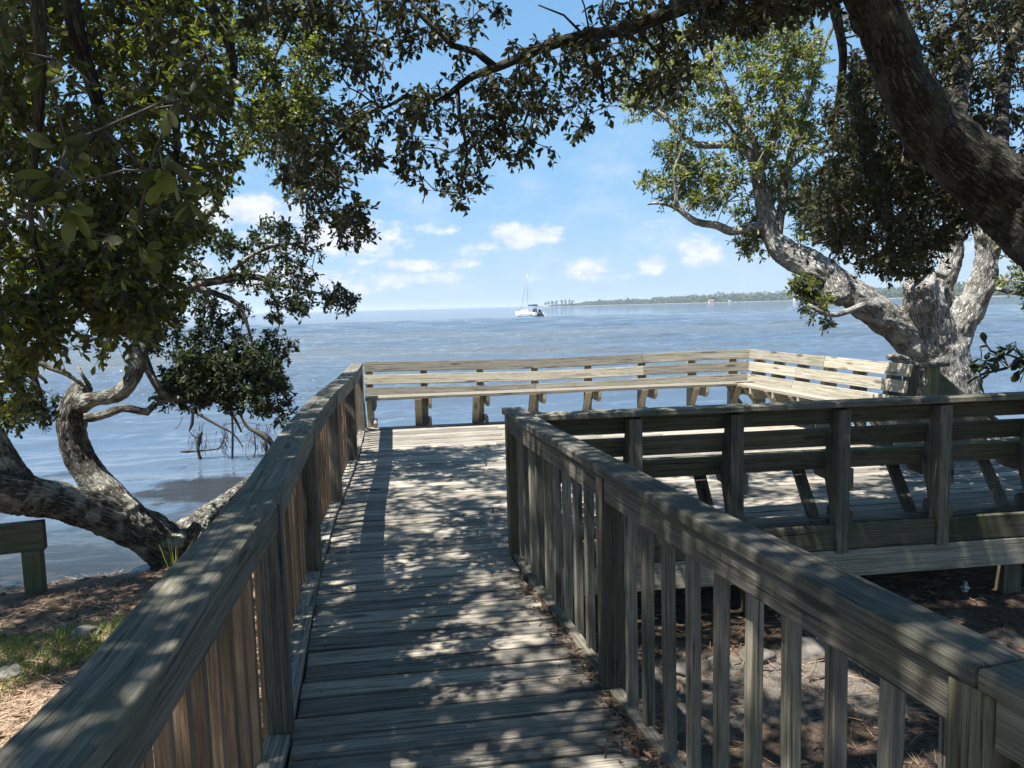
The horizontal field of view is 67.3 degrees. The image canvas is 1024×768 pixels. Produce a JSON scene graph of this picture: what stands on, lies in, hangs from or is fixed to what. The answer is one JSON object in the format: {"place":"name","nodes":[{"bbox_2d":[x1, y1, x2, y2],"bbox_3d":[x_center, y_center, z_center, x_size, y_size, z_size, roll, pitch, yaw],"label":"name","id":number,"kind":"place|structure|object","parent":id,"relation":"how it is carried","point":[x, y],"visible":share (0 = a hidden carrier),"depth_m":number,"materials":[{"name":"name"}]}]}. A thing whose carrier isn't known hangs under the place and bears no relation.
{"place":"outdoors","nodes":[
{"label":"outdoors","id":0,"kind":"place"},
{"bbox_2d":[0,296,1023,585],"bbox_3d":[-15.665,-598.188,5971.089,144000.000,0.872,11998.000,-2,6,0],"label":"water","id":1,"kind":"structure","parent":0,"point":[146,462],"depth_m":33.69,"materials":[{"name":"blue liquid"}]},
{"bbox_2d":[175,407,277,458],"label":"dead branches","id":2,"kind":"object","parent":1,"relation":"in","point":[266,438],"visible":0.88,"depth_m":13.02,"materials":[{"name":"brown wood"}]},
{"bbox_2d":[516,279,545,315],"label":"sailing catamaran","id":3,"kind":"object","parent":1,"relation":"on","point":[529,312],"visible":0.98,"depth_m":187.41,"materials":[{"name":"white plastic"}]},
{"bbox_2d":[0,436,1023,767],"bbox_3d":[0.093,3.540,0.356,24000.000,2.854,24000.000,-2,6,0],"label":"ground","id":4,"kind":"structure","parent":0,"point":[978,622],"depth_m":4.80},
{"bbox_2d":[0,663,26,680],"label":"stone","id":5,"kind":"object","parent":4,"relation":"on","point":[10,671],"visible":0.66,"depth_m":4.77,"materials":[{"name":"grey stone"}]},
{"bbox_2d":[0,519,47,594],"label":"bench","id":6,"kind":"object","parent":4,"relation":"on","point":[27,540],"visible":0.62,"depth_m":6.53,"materials":[{"name":"brown wood"}]},
{"bbox_2d":[70,624,100,641],"bbox_3d":[-2.987,1.749,5.390,0.192,0.103,0.233,-4,6,-21],"label":"stone","id":7,"kind":"object","parent":4,"relation":"on","point":[83,629],"visible":0.66,"depth_m":5.34,"materials":[{"name":"grey stone"}]},
{"bbox_2d":[0,0,252,438],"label":"live oak","id":8,"kind":"object","parent":4,"relation":"on","point":[113,294],"visible":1,"depth_m":2.56,"materials":[{"name":"green plant"}]},
{"bbox_2d":[0,591,253,698],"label":"grass","id":9,"kind":"structure","parent":4,"relation":"on","point":[46,658],"depth_m":5.11,"materials":[{"name":"green plant"}]},
{"bbox_2d":[0,592,263,767],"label":"pine straw","id":10,"kind":"object","parent":4,"relation":"on","point":[99,601],"visible":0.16,"depth_m":5.25,"materials":[{"name":"brown plant"}]},
{"bbox_2d":[157,532,193,568],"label":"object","id":11,"kind":"object","parent":4,"relation":"on","point":[172,562],"visible":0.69,"depth_m":7.19,"materials":[{"name":"green plant"}]},
{"bbox_2d":[0,0,361,567],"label":"shore oak","id":12,"kind":"object","parent":4,"relation":"on","point":[100,500],"visible":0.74,"depth_m":7.10,"materials":[{"name":"green plant"}]},
{"bbox_2d":[256,431,685,767],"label":"boardwalk deck","id":13,"kind":"structure","parent":4,"relation":"on","point":[404,658],"depth_m":3.28,"materials":[{"name":"grey wood"}]},
{"bbox_2d":[0,363,364,767],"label":"boardwalk railing","id":14,"kind":"object","parent":13,"relation":"attached to","point":[166,674],"visible":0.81,"depth_m":2.15,"materials":[{"name":"brown wood"}]},
{"bbox_2d":[499,550,681,767],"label":"leaf litter","id":15,"kind":"object","parent":13,"relation":"on","point":[615,710],"visible":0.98,"depth_m":3.03,"materials":[{"name":"brown plant"}]},
{"bbox_2d":[502,407,1023,767],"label":"boardwalk railing","id":16,"kind":"object","parent":13,"relation":"attached to","point":[965,684],"visible":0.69,"depth_m":2.17,"materials":[{"name":"brown wood"}]},
{"bbox_2d":[0,566,1023,767],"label":"pine straw","id":17,"kind":"object","parent":4,"relation":"on","point":[657,593],"visible":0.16,"depth_m":5.03,"materials":[{"name":"brown plant"}]},
{"bbox_2d":[0,564,1023,767],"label":"dry leaves","id":18,"kind":"object","parent":4,"relation":"on","point":[819,712],"visible":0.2,"depth_m":5.17,"materials":[{"name":"brown plant"}]},
{"bbox_2d":[219,0,1023,289],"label":"live oak","id":19,"kind":"object","parent":4,"relation":"on","point":[970,165],"visible":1,"depth_m":4.23,"materials":[{"name":"green plant"}]},
{"bbox_2d":[328,421,1023,614],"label":"viewing platform","id":20,"kind":"structure","parent":4,"relation":"on","point":[423,486],"depth_m":5.82,"materials":[{"name":"grey wood"}]},
{"bbox_2d":[364,349,758,427],"bbox_3d":[0.761,0.143,10.482,5.598,1.057,0.548,-2,6,-7],"label":"deck bench","id":21,"kind":"object","parent":20,"relation":"on","point":[481,393],"visible":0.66,"depth_m":10.46,"materials":[{"name":"brown wood"}]},
{"bbox_2d":[532,391,1023,571],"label":"deck bench","id":22,"kind":"object","parent":20,"relation":"on","point":[935,455],"visible":0.73,"depth_m":5.30,"materials":[{"name":"brown wood"}]},
{"bbox_2d":[726,349,918,444],"bbox_3d":[3.584,0.177,9.441,0.548,1.050,3.282,-3,6,-12],"label":"deck bench","id":23,"kind":"object","parent":20,"relation":"on","point":[777,386],"visible":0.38,"depth_m":9.14,"materials":[{"name":"brown wood"}]},
{"bbox_2d":[918,362,997,442],"bbox_3d":[4.716,0.396,7.962,1.186,1.273,0.240,-3,6,-13],"label":"end railing","id":24,"kind":"object","parent":20,"relation":"attached to","point":[937,382],"visible":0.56,"depth_m":7.79,"materials":[{"name":"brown wood"}]},
{"bbox_2d":[960,581,969,600],"bbox_3d":[3.075,1.403,5.225,0.060,0.130,0.060,-2,6,0],"label":"steel bolt","id":25,"kind":"object","parent":20,"relation":"hanging from","point":[964,587],"visible":1,"depth_m":5.21,"materials":[{"name":"silver metal"}]},
{"bbox_2d":[708,656,730,666],"bbox_3d":[1.244,1.675,4.636,0.139,0.070,0.129,3,8,40],"label":"stone","id":26,"kind":"object","parent":4,"relation":"on","point":[710,660],"visible":0.22,"depth_m":4.62,"materials":[{"name":"grey stone"}]},
{"bbox_2d":[738,646,775,663],"bbox_3d":[1.493,1.656,4.696,0.218,0.105,0.192,1,6,20],"label":"stone","id":27,"kind":"object","parent":4,"relation":"on","point":[769,655],"visible":0.48,"depth_m":4.65,"materials":[{"name":"grey stone"}]},
{"bbox_2d":[802,636,824,663],"bbox_3d":[1.807,1.637,4.715,0.231,0.130,0.266,2,7,32],"label":"stone","id":28,"kind":"object","parent":4,"relation":"on","point":[813,649],"visible":0.55,"depth_m":4.64,"materials":[{"name":"grey stone"}]},
{"bbox_2d":[609,0,1023,439],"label":"live oak","id":29,"kind":"object","parent":4,"relation":"on","point":[933,319],"visible":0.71,"depth_m":11.00,"materials":[{"name":"green plant"}]},
{"bbox_2d":[967,332,1023,392],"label":"bay sapling","id":30,"kind":"object","parent":4,"relation":"on","point":[1016,363],"visible":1,"depth_m":6.62,"materials":[{"name":"green plant"}]},
{"bbox_2d":[0,0,1023,318],"label":"sky","id":31,"kind":"structure","parent":0,"point":[580,229],"materials":[{"name":"blue"}]},
{"bbox_2d":[676,659,685,675],"bbox_3d":[1.002,1.686,4.563,0.159,0.084,0.157,-3,6,-17],"label":"stone","id":32,"kind":"object","parent":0,"point":[680,667],"visible":0.38,"depth_m":4.52,"materials":[{"name":"grey stone"}]},
{"bbox_2d":[541,295,1017,306],"bbox_3d":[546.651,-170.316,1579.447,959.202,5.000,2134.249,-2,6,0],"label":"shore","id":33,"kind":"structure","parent":0,"point":[718,302],"depth_m":1414.00,"materials":[{"name":"green plant"}]},
{"bbox_2d":[549,276,1022,305],"bbox_3d":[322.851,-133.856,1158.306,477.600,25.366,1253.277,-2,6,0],"label":"woods","id":34,"kind":"object","parent":33,"relation":"on","point":[782,296],"visible":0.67,"depth_m":1376.25,"materials":[{"name":"green plant"}]}
]}

